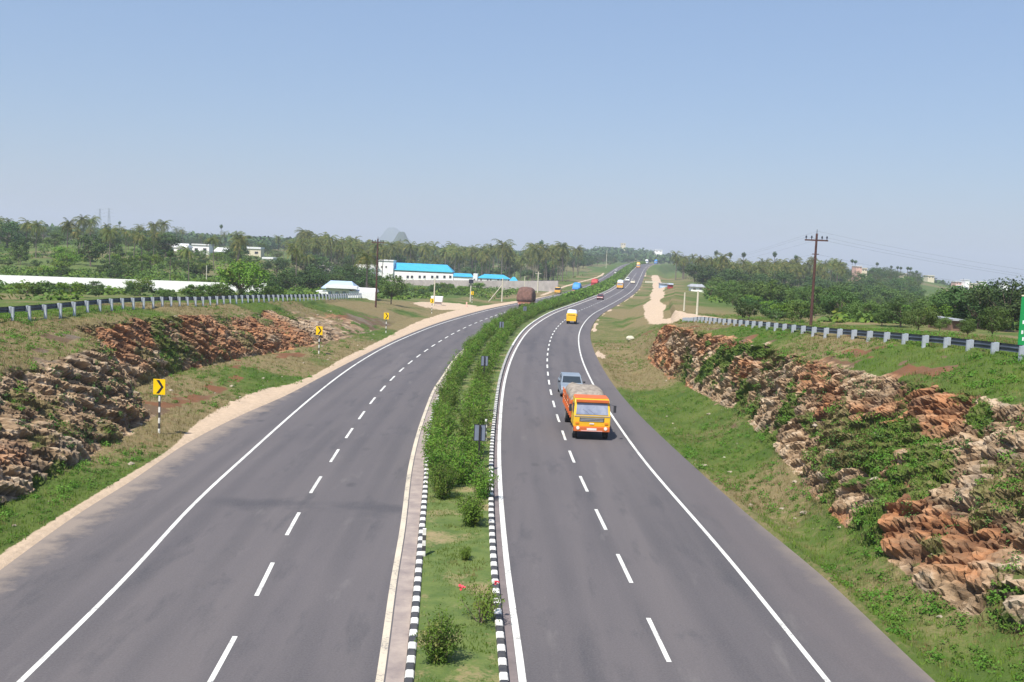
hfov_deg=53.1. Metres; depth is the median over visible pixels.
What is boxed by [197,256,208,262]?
bush
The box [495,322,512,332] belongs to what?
shrub
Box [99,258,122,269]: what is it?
bush
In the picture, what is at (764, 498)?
dry grass
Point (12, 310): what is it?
crash barrier
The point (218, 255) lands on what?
bush
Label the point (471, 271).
tree
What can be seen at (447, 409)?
shrub
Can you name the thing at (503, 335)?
shrub
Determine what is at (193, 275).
bush
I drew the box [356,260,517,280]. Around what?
factory
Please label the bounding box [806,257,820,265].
coconut palm
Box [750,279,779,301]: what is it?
tree
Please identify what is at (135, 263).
bush
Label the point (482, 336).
shrub
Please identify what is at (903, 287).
tree
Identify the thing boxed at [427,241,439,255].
coconut palm
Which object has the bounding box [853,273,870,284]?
tree
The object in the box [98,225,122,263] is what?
coconut palm
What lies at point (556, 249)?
coconut palm
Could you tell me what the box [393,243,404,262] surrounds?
coconut palm
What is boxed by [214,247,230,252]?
house
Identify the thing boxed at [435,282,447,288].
bush
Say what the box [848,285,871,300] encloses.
tree
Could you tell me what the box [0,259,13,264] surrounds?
bush
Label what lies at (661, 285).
house
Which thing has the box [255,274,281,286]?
tree
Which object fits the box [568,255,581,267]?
tree
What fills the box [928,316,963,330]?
house
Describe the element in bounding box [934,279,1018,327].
tree
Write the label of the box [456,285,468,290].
bush
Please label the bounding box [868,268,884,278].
tree
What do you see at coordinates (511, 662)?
gutter
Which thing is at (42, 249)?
bush
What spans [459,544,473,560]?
shrub
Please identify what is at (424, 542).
delineator post
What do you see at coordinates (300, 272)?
tree
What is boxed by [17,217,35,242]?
coconut palm
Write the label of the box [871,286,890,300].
tree
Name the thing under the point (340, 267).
tree
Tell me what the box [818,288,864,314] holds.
tree
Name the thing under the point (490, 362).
shrub
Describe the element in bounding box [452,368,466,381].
shrub
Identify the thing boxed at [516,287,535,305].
truck
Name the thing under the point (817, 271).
coconut palm
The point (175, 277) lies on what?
bush
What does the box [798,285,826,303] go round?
tree
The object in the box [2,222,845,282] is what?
distant trees
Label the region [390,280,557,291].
compound wall
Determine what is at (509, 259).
coconut palm
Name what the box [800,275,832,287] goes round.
tree
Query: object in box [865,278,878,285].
tree
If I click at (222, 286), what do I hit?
bush
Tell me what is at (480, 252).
coconut palm
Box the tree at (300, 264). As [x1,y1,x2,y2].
[291,253,322,271]
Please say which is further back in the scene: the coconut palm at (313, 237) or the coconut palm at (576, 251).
the coconut palm at (576, 251)
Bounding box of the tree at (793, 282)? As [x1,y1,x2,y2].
[777,271,802,288]
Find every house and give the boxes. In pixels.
[172,243,192,251]
[191,244,213,254]
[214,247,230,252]
[245,247,264,257]
[262,257,276,260]
[654,250,662,254]
[659,283,667,287]
[667,283,673,288]
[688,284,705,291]
[851,266,861,280]
[923,275,933,282]
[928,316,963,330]
[951,281,961,286]
[960,279,969,288]
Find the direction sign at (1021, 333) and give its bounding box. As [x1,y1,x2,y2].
[1017,295,1023,344]
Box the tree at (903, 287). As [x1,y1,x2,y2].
[893,283,910,290]
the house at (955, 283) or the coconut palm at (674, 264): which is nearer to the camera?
the coconut palm at (674, 264)
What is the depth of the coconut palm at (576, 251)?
553.34 m
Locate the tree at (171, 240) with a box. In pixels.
[149,231,184,255]
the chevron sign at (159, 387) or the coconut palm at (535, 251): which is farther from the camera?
the coconut palm at (535, 251)
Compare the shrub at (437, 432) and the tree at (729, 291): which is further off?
the tree at (729, 291)
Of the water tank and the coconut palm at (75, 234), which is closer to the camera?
the water tank
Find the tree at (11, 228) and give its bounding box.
[0,221,29,245]
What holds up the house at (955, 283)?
on the ground at (960, 568)
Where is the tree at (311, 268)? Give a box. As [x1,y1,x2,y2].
[297,266,324,288]
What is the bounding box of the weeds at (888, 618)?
[0,298,1023,681]
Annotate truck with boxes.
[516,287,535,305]
[563,382,615,437]
[572,282,581,290]
[591,279,598,284]
[617,280,623,288]
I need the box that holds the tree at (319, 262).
[304,254,335,270]
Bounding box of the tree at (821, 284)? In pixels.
[802,277,831,288]
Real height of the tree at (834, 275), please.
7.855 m
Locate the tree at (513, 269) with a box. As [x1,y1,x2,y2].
[497,259,522,277]
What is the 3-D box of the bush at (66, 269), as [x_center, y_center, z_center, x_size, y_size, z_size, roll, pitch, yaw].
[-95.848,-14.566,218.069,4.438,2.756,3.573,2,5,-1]
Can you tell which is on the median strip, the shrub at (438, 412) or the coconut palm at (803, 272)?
the shrub at (438, 412)
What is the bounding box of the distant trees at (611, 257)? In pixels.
[14,228,1021,292]
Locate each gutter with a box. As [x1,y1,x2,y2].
[385,351,464,681]
[494,285,616,681]
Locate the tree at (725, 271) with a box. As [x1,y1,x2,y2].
[719,267,743,282]
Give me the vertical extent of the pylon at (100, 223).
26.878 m
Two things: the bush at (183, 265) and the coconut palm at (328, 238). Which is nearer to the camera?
the bush at (183, 265)
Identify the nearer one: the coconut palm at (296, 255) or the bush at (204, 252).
the coconut palm at (296, 255)
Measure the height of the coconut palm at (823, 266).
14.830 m
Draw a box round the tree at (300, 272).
[294,269,316,287]
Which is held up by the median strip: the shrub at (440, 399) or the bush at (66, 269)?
the shrub at (440, 399)
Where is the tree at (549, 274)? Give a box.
[539,263,557,280]
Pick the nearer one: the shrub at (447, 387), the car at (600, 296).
the shrub at (447, 387)
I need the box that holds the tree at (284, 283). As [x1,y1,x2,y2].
[272,269,305,289]
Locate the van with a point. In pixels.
(558, 289)
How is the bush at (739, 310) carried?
on the ground at (960, 568)
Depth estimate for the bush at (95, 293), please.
133.47 m
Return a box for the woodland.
[7,221,1022,297]
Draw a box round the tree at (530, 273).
[519,268,537,280]
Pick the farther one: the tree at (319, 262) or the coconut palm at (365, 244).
the coconut palm at (365, 244)
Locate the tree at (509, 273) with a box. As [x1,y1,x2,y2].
[492,266,513,277]
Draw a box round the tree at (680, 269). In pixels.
[677,263,687,275]
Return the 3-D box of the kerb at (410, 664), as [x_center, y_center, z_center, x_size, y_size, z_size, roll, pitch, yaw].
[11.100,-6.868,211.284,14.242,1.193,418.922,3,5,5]
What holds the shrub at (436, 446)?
on the median strip
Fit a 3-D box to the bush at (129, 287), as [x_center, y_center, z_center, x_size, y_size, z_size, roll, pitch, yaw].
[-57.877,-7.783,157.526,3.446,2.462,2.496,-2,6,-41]
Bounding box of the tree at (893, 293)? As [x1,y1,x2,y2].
[872,288,902,302]
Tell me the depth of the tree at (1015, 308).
97.69 m
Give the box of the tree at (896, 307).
[875,295,924,326]
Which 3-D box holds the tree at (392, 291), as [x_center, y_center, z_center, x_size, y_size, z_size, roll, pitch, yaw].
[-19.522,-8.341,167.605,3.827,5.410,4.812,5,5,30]
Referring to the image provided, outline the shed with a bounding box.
[316,280,378,300]
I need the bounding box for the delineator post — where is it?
[422,528,425,555]
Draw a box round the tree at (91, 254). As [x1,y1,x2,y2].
[71,233,110,265]
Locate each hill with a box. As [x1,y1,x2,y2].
[376,227,414,244]
[391,232,409,245]
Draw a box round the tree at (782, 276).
[764,271,792,287]
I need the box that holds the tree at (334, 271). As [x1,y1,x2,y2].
[329,269,338,280]
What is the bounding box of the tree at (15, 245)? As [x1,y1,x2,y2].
[11,237,29,262]
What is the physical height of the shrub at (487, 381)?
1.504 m
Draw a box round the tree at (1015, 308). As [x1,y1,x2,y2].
[958,275,1023,331]
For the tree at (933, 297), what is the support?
on the ground at (960, 568)
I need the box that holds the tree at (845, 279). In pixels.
[834,274,847,282]
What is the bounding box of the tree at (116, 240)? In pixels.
[94,232,124,250]
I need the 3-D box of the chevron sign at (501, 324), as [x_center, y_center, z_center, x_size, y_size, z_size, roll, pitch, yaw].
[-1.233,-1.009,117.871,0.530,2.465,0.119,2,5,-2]
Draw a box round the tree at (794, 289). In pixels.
[786,286,804,292]
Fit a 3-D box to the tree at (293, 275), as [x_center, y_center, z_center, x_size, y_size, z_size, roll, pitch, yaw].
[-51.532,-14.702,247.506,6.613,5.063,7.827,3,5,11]
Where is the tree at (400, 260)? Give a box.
[386,253,406,262]
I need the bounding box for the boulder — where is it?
[626,336,633,340]
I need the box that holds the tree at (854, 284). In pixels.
[843,280,864,291]
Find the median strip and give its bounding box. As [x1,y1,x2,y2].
[413,263,658,681]
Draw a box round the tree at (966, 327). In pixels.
[956,317,976,333]
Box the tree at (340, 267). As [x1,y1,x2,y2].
[327,266,343,275]
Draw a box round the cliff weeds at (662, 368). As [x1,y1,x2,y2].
[0,316,1023,562]
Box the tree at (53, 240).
[44,232,65,246]
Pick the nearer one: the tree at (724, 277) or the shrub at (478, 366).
the shrub at (478, 366)
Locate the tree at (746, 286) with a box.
[732,280,752,294]
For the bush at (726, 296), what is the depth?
167.50 m
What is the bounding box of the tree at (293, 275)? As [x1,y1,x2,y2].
[288,271,307,286]
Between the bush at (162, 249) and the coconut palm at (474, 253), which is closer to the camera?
the bush at (162, 249)
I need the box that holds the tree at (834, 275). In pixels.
[829,271,842,281]
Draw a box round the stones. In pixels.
[12,310,1007,617]
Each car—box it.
[558,372,584,395]
[597,294,603,299]
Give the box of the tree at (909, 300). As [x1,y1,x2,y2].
[902,297,915,309]
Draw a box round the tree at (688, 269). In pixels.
[682,264,705,281]
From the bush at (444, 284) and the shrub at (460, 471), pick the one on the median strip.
the shrub at (460, 471)
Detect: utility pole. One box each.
[372,239,383,307]
[433,277,434,305]
[469,279,472,301]
[489,278,502,301]
[535,271,540,292]
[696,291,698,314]
[805,233,827,324]
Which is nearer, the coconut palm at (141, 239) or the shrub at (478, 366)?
the shrub at (478, 366)
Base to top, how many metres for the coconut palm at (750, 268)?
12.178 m
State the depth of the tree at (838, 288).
178.63 m
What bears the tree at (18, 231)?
on the ground at (960, 568)
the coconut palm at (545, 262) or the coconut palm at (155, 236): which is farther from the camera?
the coconut palm at (545, 262)
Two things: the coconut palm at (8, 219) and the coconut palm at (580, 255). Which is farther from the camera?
the coconut palm at (580, 255)
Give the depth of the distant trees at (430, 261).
495.45 m
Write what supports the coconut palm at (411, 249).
on the ground at (960, 568)
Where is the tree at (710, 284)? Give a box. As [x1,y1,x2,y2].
[704,280,721,294]
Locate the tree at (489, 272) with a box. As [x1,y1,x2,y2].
[474,262,493,273]
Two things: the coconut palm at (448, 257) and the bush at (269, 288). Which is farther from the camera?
the coconut palm at (448, 257)
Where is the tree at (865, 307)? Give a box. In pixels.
[845,299,880,315]
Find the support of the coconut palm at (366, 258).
on the ground at (960, 568)
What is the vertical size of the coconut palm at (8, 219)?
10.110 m
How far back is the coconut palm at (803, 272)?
409.34 m
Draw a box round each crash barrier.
[0,293,361,320]
[682,317,1023,359]
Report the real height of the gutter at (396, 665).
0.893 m
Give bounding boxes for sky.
[0,0,1023,287]
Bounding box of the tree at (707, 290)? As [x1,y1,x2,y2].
[701,285,717,295]
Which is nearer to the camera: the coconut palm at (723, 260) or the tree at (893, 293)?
the tree at (893, 293)
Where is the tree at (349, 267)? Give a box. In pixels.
[336,264,364,279]
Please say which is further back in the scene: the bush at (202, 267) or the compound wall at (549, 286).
the compound wall at (549, 286)
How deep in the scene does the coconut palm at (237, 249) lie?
300.88 m
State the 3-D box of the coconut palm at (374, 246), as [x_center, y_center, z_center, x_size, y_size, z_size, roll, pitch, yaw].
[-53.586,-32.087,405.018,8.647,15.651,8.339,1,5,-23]
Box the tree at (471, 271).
[462,266,478,274]
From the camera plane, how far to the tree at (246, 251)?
349.54 m
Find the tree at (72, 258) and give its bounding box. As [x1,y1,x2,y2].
[51,245,81,265]
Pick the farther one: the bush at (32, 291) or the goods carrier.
the goods carrier
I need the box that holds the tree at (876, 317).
[869,311,892,325]
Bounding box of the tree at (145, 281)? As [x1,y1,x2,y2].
[122,278,155,295]
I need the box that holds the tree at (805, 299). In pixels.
[788,293,810,300]
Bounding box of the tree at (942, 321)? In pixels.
[931,317,951,331]
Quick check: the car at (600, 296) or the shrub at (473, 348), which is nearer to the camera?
the shrub at (473, 348)
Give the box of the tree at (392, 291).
[379,273,406,303]
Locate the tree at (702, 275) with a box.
[690,264,718,284]
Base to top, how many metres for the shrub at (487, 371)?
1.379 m
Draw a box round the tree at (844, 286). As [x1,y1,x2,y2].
[823,284,862,299]
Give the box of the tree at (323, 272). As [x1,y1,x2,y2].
[308,268,330,284]
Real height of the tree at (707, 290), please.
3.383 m
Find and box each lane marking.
[207,313,501,681]
[546,277,671,661]
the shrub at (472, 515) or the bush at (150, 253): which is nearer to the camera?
the shrub at (472, 515)
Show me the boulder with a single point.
(628, 338)
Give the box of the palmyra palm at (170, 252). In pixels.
[166,249,173,271]
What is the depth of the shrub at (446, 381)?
69.45 m
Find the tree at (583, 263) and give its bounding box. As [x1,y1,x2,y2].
[571,256,588,266]
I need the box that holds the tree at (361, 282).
[355,276,380,287]
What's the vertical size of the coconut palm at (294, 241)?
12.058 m
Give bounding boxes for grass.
[0,298,1023,648]
[0,298,1023,681]
[417,340,513,681]
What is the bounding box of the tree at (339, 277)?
[324,274,348,283]
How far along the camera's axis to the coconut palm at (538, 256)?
514.24 m
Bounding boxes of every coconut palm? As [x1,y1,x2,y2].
[3,218,14,236]
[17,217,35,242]
[27,220,46,257]
[59,217,78,258]
[68,226,83,255]
[73,214,89,246]
[73,215,90,245]
[86,216,101,233]
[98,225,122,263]
[100,222,112,231]
[100,233,109,258]
[119,228,131,241]
[128,228,141,257]
[133,231,148,258]
[134,224,144,232]
[147,220,162,233]
[147,231,163,254]
[156,219,172,232]
[176,245,195,280]
[204,234,220,268]
[229,231,245,241]
[229,234,253,259]
[231,246,243,262]
[273,235,283,245]
[285,243,298,254]
[285,244,305,285]
[287,238,304,267]
[295,227,312,239]
[295,237,309,268]
[298,241,308,267]
[299,252,315,263]
[300,230,318,242]
[306,238,321,254]
[309,242,321,252]
[312,234,324,254]
[321,232,338,264]
[321,244,331,258]
[334,240,342,251]
[334,249,343,263]
[335,241,349,259]
[342,236,359,266]
[344,243,359,264]
[351,249,381,287]
[356,248,365,261]
[363,239,371,249]
[365,240,385,255]
[376,247,391,274]
[383,243,397,256]
[387,242,398,259]
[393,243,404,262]
[402,239,417,258]
[402,242,416,260]
[414,246,421,259]
[418,242,433,256]
[420,256,431,263]
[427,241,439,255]
[430,254,441,264]
[431,257,439,263]
[436,247,453,264]
[446,249,464,269]
[449,246,464,272]
[452,246,468,270]
[454,253,466,272]
[465,246,474,263]
[468,247,478,272]
[473,246,487,274]
[478,250,493,273]
[484,244,498,268]
[487,244,498,273]
[492,239,513,274]
[492,247,501,266]
[496,250,509,270]
[501,243,514,274]
[503,252,515,265]
[515,255,529,280]
[523,243,537,280]
[526,243,543,278]
[527,244,545,280]
[529,256,538,280]
[538,244,552,280]
[538,247,551,280]
[546,242,562,280]
[548,253,559,280]
[548,258,556,280]
[552,241,572,280]
[552,243,569,255]
[555,257,564,280]
[570,245,582,275]
[575,247,585,274]
[670,250,682,279]
[670,257,679,278]
[678,257,687,279]
[687,254,698,263]
[694,255,707,279]
[705,256,716,266]
[711,256,720,269]
[714,252,732,272]
[728,262,742,270]
[736,258,748,272]
[743,261,759,272]
[744,262,757,276]
[754,263,765,273]
[759,266,770,273]
[768,259,781,270]
[772,265,781,274]
[778,258,788,270]
[780,265,792,273]
[787,263,800,272]
[789,259,802,268]
[789,268,802,285]
[797,267,807,285]
[801,260,812,282]
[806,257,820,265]
[810,265,822,274]
[818,259,833,272]
[826,260,839,280]
[834,262,845,282]
[834,265,848,281]
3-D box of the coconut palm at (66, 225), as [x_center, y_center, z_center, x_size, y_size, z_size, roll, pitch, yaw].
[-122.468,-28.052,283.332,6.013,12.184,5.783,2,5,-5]
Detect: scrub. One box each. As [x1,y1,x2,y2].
[0,239,1018,330]
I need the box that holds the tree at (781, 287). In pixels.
[759,283,791,302]
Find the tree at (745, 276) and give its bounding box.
[727,268,754,282]
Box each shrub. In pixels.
[412,604,467,665]
[419,410,460,438]
[421,445,459,478]
[422,433,460,464]
[422,435,465,466]
[422,460,467,487]
[424,424,458,450]
[425,426,452,443]
[425,458,460,499]
[426,419,450,431]
[429,400,455,415]
[429,415,450,433]
[432,396,457,414]
[432,405,458,424]
[433,391,461,409]
[434,381,463,400]
[436,372,459,390]
[436,381,460,397]
[438,403,456,421]
[443,367,463,384]
[444,372,463,390]
[446,446,491,474]
[447,353,472,371]
[449,360,467,372]
[449,449,490,485]
[450,359,470,370]
[450,433,483,464]
[451,349,473,370]
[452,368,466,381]
[453,424,486,445]
[453,424,490,456]
[454,407,489,424]
[454,491,488,526]
[455,406,491,430]
[456,344,478,356]
[456,402,494,426]
[457,390,489,413]
[457,577,504,624]
[458,440,477,465]
[459,388,488,407]
[459,401,489,414]
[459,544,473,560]
[460,383,482,401]
[460,387,495,410]
[462,334,482,347]
[462,342,477,352]
[464,421,487,438]
[466,337,480,353]
[466,462,499,498]
[468,361,495,376]
[469,374,494,389]
[470,334,484,348]
[470,369,493,381]
[470,385,492,399]
[472,377,491,396]
[473,366,491,377]
[475,333,485,340]
[478,349,501,367]
[479,322,498,335]
[479,354,499,371]
[485,334,497,346]
[486,340,503,350]
[486,349,500,357]
[489,318,498,327]
[493,331,507,342]
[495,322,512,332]
[496,312,507,321]
[496,329,508,340]
[505,320,516,334]
[507,319,520,328]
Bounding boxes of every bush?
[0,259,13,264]
[7,249,28,264]
[13,283,33,294]
[28,280,56,294]
[28,285,40,294]
[30,259,42,266]
[37,264,57,276]
[38,247,48,252]
[50,260,71,271]
[52,266,72,274]
[54,281,85,294]
[66,252,83,263]
[81,283,94,291]
[91,288,104,295]
[95,266,103,271]
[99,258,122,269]
[105,253,121,262]
[105,270,120,278]
[106,242,122,249]
[108,267,125,274]
[110,247,125,255]
[110,265,134,276]
[119,257,140,266]
[124,282,148,295]
[127,248,143,255]
[129,289,141,296]
[130,260,151,271]
[139,254,163,266]
[143,251,163,259]
[147,286,163,295]
[149,248,165,254]
[155,289,173,296]
[156,245,173,253]
[160,289,177,296]
[165,257,177,264]
[169,261,181,268]
[171,275,181,279]
[175,260,189,268]
[176,287,198,296]
[183,283,216,296]
[184,273,196,279]
[186,263,211,274]
[190,262,215,274]
[193,250,208,256]
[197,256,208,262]
[207,282,232,295]
[210,252,224,260]
[223,288,244,295]
[246,255,259,263]
[258,262,273,269]
[259,284,280,298]
[427,284,441,291]
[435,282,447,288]
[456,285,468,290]
[472,282,485,287]
[721,293,742,305]
[734,301,760,319]
[740,297,757,305]
[743,294,761,300]
[757,303,777,316]
[759,300,773,308]
[763,308,786,320]
[767,300,790,311]
[768,302,803,320]
[784,300,813,322]
[809,303,831,317]
[927,304,957,317]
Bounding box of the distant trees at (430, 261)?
[1,229,833,284]
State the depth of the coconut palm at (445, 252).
472.68 m
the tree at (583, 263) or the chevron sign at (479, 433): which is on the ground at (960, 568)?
the tree at (583, 263)
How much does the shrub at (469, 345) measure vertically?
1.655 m
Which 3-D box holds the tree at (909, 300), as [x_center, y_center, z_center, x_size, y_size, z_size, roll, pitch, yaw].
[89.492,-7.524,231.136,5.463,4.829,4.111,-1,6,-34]
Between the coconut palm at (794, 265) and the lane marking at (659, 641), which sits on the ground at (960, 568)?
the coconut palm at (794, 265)
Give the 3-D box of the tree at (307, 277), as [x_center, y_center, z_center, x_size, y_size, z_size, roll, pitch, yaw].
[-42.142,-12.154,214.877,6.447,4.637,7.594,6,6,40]
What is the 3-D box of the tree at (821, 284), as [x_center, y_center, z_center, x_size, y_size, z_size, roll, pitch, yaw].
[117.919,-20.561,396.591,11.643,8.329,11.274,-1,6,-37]
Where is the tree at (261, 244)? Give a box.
[252,242,266,248]
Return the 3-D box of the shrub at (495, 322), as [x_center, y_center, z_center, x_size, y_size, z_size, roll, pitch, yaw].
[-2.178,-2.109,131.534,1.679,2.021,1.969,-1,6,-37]
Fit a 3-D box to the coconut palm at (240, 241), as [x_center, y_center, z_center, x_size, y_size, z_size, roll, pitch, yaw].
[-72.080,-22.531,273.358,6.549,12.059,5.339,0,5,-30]
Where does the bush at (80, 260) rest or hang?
on the ground at (960, 568)
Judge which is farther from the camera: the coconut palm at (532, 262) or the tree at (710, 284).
the coconut palm at (532, 262)
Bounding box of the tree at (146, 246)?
[136,237,159,250]
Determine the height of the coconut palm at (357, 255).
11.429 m
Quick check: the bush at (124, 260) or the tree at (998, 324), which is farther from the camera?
the bush at (124, 260)
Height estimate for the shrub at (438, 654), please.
1.463 m
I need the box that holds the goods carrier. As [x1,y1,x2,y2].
[566,309,577,323]
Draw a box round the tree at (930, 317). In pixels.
[900,306,940,329]
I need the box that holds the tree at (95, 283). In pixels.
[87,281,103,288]
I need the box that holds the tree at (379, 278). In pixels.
[356,267,384,287]
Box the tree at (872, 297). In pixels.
[860,291,879,303]
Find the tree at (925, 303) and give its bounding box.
[910,297,942,315]
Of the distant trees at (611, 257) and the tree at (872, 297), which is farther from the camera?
the distant trees at (611, 257)
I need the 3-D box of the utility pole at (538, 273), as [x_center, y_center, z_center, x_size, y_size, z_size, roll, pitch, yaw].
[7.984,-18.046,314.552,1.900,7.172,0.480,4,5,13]
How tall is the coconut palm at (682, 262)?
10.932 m
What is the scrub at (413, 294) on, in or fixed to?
on the ground at (960, 568)
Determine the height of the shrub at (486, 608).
1.178 m
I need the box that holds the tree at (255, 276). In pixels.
[241,266,268,281]
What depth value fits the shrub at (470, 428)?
51.00 m
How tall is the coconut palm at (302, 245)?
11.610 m
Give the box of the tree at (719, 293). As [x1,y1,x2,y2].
[714,288,727,296]
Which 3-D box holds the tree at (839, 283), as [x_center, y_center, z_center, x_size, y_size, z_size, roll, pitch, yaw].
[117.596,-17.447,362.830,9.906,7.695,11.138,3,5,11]
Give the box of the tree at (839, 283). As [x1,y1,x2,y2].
[832,281,855,291]
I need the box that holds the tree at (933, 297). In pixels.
[926,283,987,317]
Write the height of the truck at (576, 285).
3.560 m
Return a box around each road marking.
[17,265,622,681]
[375,351,461,681]
[497,267,635,681]
[578,270,830,681]
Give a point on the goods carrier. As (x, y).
(572, 315)
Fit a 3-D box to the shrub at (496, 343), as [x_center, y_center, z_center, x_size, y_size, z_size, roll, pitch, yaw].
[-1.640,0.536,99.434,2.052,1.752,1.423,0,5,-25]
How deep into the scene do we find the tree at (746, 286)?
208.17 m
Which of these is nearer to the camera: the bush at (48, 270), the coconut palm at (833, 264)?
the bush at (48, 270)
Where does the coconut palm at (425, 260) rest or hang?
on the ground at (960, 568)
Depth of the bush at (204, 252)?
375.44 m
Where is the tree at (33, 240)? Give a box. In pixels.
[24,233,43,244]
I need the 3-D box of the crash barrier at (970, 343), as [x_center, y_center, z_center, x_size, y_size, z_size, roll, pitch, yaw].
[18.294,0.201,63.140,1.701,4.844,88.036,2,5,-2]
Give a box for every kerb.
[404,386,442,681]
[488,285,615,681]
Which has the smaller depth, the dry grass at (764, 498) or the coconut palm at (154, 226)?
the dry grass at (764, 498)
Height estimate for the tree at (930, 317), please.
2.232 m
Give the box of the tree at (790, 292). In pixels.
[784,289,809,300]
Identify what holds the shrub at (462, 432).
on the median strip
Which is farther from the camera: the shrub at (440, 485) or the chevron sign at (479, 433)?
the chevron sign at (479, 433)
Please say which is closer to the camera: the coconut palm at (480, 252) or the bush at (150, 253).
the bush at (150, 253)
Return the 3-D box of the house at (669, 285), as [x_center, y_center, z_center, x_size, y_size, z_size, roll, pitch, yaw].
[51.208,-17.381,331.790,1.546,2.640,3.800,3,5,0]
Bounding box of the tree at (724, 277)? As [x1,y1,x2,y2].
[715,269,742,282]
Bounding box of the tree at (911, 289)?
[906,286,926,297]
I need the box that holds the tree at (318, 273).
[314,271,330,287]
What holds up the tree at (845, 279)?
on the ground at (960, 568)
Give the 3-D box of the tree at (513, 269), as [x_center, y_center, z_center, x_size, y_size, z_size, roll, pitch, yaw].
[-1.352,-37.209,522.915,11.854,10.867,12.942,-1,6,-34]
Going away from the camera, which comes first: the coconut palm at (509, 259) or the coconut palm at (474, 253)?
the coconut palm at (509, 259)
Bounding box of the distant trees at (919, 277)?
[14,229,1013,303]
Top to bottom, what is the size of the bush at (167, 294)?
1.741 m
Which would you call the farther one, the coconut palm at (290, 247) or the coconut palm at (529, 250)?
the coconut palm at (529, 250)
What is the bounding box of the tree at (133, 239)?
[126,231,144,245]
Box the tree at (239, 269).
[214,259,270,293]
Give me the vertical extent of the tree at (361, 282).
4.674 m
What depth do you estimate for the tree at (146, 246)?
327.02 m
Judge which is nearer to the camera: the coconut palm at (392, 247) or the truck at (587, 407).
the truck at (587, 407)
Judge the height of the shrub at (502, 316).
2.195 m
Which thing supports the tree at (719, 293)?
on the ground at (960, 568)
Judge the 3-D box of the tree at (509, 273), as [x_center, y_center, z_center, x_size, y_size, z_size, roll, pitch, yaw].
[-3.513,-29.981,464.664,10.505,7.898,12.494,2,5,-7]
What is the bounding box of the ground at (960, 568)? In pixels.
[0,236,1023,681]
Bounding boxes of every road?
[0,263,655,681]
[497,264,934,681]
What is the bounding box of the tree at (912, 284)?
[906,280,921,288]
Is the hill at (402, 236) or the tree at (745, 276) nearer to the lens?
the tree at (745, 276)
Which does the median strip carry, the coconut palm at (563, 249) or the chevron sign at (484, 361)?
the chevron sign at (484, 361)
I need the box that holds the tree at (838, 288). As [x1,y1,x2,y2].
[823,286,849,302]
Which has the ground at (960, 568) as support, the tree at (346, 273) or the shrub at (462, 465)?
the tree at (346, 273)
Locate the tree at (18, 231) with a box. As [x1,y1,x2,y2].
[15,227,32,236]
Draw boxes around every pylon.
[97,208,104,226]
[103,208,110,222]
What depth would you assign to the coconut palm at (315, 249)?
403.08 m
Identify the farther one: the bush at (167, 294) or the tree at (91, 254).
the tree at (91, 254)
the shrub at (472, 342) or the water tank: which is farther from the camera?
the water tank
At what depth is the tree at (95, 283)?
164.21 m
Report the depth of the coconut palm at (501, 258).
462.98 m
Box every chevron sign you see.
[153,379,164,432]
[316,326,322,353]
[384,313,388,327]
[474,424,485,465]
[481,356,487,381]
[499,321,503,329]
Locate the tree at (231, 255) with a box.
[223,251,251,263]
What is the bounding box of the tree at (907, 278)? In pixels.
[901,276,917,286]
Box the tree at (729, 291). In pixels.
[715,280,744,298]
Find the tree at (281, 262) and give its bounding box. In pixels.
[262,258,293,275]
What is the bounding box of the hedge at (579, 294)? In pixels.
[561,261,645,301]
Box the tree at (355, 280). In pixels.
[351,272,371,287]
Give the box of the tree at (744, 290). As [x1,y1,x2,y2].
[739,282,760,294]
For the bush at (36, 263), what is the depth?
246.51 m
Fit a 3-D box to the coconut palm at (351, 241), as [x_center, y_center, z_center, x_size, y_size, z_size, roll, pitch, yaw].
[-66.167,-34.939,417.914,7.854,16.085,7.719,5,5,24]
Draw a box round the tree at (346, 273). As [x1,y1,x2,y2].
[332,269,355,280]
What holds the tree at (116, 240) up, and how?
on the ground at (960, 568)
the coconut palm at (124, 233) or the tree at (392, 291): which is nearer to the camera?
the tree at (392, 291)
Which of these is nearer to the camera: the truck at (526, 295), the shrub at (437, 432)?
the shrub at (437, 432)
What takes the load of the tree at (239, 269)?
on the ground at (960, 568)
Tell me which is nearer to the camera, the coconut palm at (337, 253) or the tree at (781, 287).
the tree at (781, 287)
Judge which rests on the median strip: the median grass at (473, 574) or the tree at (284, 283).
the median grass at (473, 574)
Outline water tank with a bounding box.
[431,296,442,304]
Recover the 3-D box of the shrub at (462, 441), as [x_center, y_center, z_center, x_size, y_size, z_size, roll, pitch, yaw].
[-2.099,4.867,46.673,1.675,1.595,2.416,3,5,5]
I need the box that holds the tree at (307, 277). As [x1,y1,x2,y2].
[297,273,329,288]
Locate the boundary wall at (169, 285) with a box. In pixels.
[0,275,265,292]
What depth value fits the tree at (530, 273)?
460.92 m
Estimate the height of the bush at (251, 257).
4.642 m
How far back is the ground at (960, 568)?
46.39 m
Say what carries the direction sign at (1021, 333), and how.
on the ground at (960, 568)
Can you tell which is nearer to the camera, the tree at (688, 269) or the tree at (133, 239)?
the tree at (133, 239)
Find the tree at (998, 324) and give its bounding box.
[978,305,1014,335]
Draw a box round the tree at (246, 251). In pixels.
[221,244,250,258]
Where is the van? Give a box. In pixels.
[554,287,561,292]

